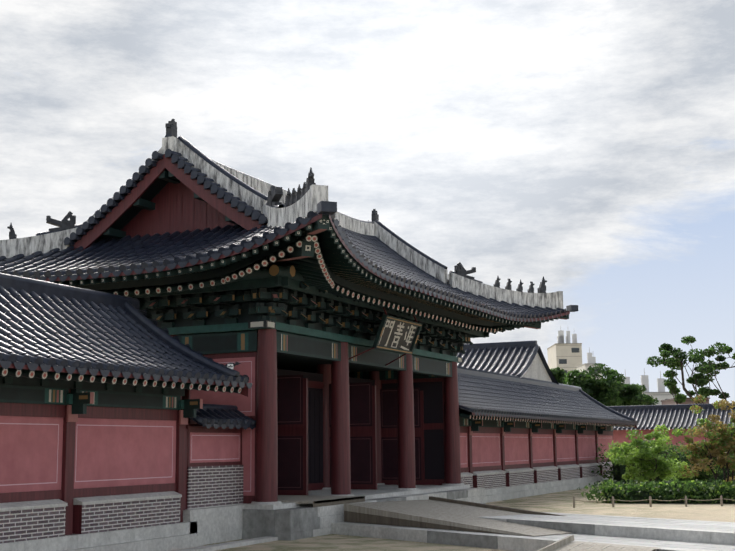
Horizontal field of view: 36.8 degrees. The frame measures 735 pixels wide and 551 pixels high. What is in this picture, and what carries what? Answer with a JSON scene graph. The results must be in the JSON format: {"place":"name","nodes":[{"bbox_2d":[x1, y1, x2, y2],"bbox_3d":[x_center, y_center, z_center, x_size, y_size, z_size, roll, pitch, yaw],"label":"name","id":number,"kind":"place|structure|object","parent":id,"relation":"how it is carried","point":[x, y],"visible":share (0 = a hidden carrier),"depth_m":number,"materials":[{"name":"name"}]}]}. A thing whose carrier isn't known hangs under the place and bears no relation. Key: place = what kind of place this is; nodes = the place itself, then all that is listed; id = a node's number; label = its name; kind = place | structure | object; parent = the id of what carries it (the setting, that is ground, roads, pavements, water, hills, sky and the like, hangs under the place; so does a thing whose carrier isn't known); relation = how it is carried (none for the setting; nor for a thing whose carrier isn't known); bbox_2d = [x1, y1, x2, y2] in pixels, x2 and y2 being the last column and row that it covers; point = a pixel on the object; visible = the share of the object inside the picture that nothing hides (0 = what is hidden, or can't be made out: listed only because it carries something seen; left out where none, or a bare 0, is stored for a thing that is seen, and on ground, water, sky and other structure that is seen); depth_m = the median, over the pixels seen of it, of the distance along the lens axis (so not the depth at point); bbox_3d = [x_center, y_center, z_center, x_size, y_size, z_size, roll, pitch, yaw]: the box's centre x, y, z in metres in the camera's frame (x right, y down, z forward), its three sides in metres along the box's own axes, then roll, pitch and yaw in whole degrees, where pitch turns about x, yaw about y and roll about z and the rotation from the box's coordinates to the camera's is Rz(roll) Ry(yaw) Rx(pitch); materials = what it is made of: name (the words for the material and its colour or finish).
{"place":"outdoors","nodes":[
{"label":"outdoors","id":0,"kind":"place"},
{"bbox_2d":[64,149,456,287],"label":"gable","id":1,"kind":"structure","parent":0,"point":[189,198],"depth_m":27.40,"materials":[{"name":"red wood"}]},
{"bbox_2d":[95,265,488,504],"bbox_3d":[-2.233,3.559,31.777,7.700,5.248,14.084,-5,-10,25],"label":"gate frame","id":2,"kind":"object","parent":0,"point":[275,317],"visible":0.56,"depth_m":27.74,"materials":[{"name":"wood"}]},
{"bbox_2d":[0,159,566,321],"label":"gate roof","id":3,"kind":"structure","parent":2,"relation":"on","point":[127,255],"depth_m":26.65,"materials":[{"name":"grey tile"}]},
{"bbox_2d":[0,119,562,309],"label":"gate ridges","id":4,"kind":"object","parent":3,"relation":"on","point":[267,200],"visible":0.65,"depth_m":27.89,"materials":[{"name":"white paint"}]},
{"bbox_2d":[3,201,577,333],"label":"roof eaves","id":5,"kind":"object","parent":2,"relation":"on","point":[315,252],"visible":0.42,"depth_m":24.94,"materials":[{"name":"wood"}]},
{"bbox_2d":[349,298,422,365],"bbox_3d":[0.489,1.505,29.944,1.190,1.726,2.478,-5,-10,25],"label":"signboard","id":6,"kind":"object","parent":2,"relation":"attached to","point":[396,334],"visible":0.94,"depth_m":29.70},
{"bbox_2d":[190,352,485,540],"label":"gate walls","id":7,"kind":"structure","parent":0,"point":[300,426],"depth_m":32.32,"materials":[{"name":"red wood"}]},
{"bbox_2d":[278,495,364,506],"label":"wooden ramp boards","id":8,"kind":"object","parent":7,"relation":"on","point":[317,501],"visible":0.67,"depth_m":26.44,"materials":[{"name":"brown wood"}]},
{"bbox_2d":[0,0,734,403],"label":"sky","id":9,"kind":"structure","parent":0,"point":[587,147],"materials":[{"name":"white"}]},
{"bbox_2d":[172,485,734,550],"bbox_3d":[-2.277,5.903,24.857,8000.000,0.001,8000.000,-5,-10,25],"label":"sand ground","id":10,"kind":"structure","parent":0,"point":[559,502],"depth_m":31.31,"materials":[{"name":"beige sand"}]},
{"bbox_2d":[0,273,252,550],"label":"corridor","id":11,"kind":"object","parent":10,"relation":"on","point":[98,406],"visible":1,"depth_m":20.73,"materials":[{"name":"tile"}]},
{"bbox_2d":[225,362,240,368],"bbox_3d":[-3.005,1.941,23.565,0.615,0.210,0.130,1,-9,-9],"label":"security camera","id":12,"kind":"object","parent":11,"relation":"on","point":[231,365],"visible":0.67,"depth_m":23.54,"materials":[{"name":"white plastic"}]},
{"bbox_2d":[183,404,255,544],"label":"connecting wall","id":13,"kind":"structure","parent":10,"relation":"on","point":[213,497],"depth_m":24.11,"materials":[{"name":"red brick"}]},
{"bbox_2d":[173,537,277,550],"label":"stone curb","id":14,"kind":"structure","parent":10,"relation":"on","point":[227,545],"depth_m":22.57,"materials":[{"name":"stone"}]},
{"bbox_2d":[457,366,637,502],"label":"corridor","id":15,"kind":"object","parent":10,"relation":"on","point":[521,437],"visible":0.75,"depth_m":45.13,"materials":[{"name":"tile"}]},
{"bbox_2d":[457,340,558,383],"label":"wing roof","id":16,"kind":"structure","parent":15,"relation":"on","point":[525,359],"depth_m":53.42,"materials":[{"name":"tile"}]},
{"bbox_2d":[550,367,568,383],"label":"tree","id":17,"kind":"object","parent":10,"relation":"on","point":[558,374],"visible":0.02,"depth_m":127.94,"materials":[{"name":"green plant"}]},
{"bbox_2d":[547,330,581,372],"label":"building","id":18,"kind":"structure","parent":10,"relation":"on","point":[567,356],"depth_m":328.07,"materials":[{"name":"grey concrete"}]},
{"bbox_2d":[576,349,601,379],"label":"building","id":19,"kind":"structure","parent":10,"relation":"on","point":[591,360],"depth_m":299.53,"materials":[{"name":"grey concrete"}]},
{"bbox_2d":[562,363,625,405],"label":"tree","id":20,"kind":"object","parent":10,"relation":"on","point":[602,390],"visible":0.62,"depth_m":118.21,"materials":[{"name":"green plant"}]},
{"bbox_2d":[537,535,658,550],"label":"stone ramp","id":21,"kind":"structure","parent":10,"relation":"on","point":[566,544],"depth_m":19.52,"materials":[{"name":"grey stone"}]},
{"bbox_2d":[615,383,658,405],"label":"tree","id":22,"kind":"object","parent":10,"relation":"on","point":[631,395],"visible":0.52,"depth_m":121.89,"materials":[{"name":"green plant"}]},
{"bbox_2d":[604,424,689,484],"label":"bush","id":23,"kind":"object","parent":10,"relation":"on","point":[644,456],"visible":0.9,"depth_m":40.82,"materials":[{"name":"green plant"}]},
{"bbox_2d":[621,371,676,404],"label":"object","id":24,"kind":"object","parent":10,"relation":"on","point":[661,394],"visible":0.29,"depth_m":219.34,"materials":[{"name":"grey concrete"}]},
{"bbox_2d":[573,495,731,507],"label":"rope fence posts","id":25,"kind":"object","parent":10,"relation":"on","point":[685,499],"visible":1,"depth_m":35.31,"materials":[{"name":"brown wood"}]},
{"bbox_2d":[577,478,734,503],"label":"hedge","id":26,"kind":"object","parent":10,"relation":"on","point":[630,492],"visible":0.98,"depth_m":37.31,"materials":[{"name":"green plant"}]},
{"bbox_2d":[591,441,734,485],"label":"hedge","id":27,"kind":"object","parent":10,"relation":"on","point":[616,472],"visible":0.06,"depth_m":52.81,"materials":[{"name":"green plant"}]},
{"bbox_2d":[646,335,715,403],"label":"pine tree","id":28,"kind":"object","parent":10,"relation":"on","point":[678,360],"visible":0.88,"depth_m":109.31,"materials":[{"name":"green plant"}]},
{"bbox_2d":[660,397,709,404],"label":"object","id":29,"kind":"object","parent":10,"relation":"on","point":[672,402],"visible":0.15,"depth_m":198.31,"materials":[{"name":"grey concrete"}]},
{"bbox_2d":[661,447,722,484],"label":"bush","id":30,"kind":"object","parent":10,"relation":"on","point":[682,458],"visible":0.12,"depth_m":48.57,"materials":[{"name":"green plant"}]},
{"bbox_2d":[672,395,734,483],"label":"tree","id":31,"kind":"object","parent":10,"relation":"on","point":[718,450],"visible":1,"depth_m":39.01,"materials":[{"name":"green plant"}]},
{"bbox_2d":[698,342,734,402],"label":"pine tree","id":32,"kind":"object","parent":10,"relation":"on","point":[723,348],"visible":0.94,"depth_m":103.33,"materials":[{"name":"green plant"}]},
{"bbox_2d":[331,512,734,550],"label":"stone path","id":33,"kind":"structure","parent":0,"point":[661,534],"depth_m":21.63,"materials":[{"name":"stone"}]},
{"bbox_2d":[344,496,570,536],"bbox_3d":[2.420,5.321,24.635,2.780,0.505,6.153,6,-11,-38],"label":"ramp","id":34,"kind":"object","parent":33,"relation":"on","point":[431,512],"visible":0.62,"depth_m":24.89,"materials":[{"name":"grey stone"}]},
{"bbox_2d":[607,403,734,453],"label":"wall","id":35,"kind":"structure","parent":0,"point":[648,418],"depth_m":78.09,"materials":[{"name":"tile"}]}
]}

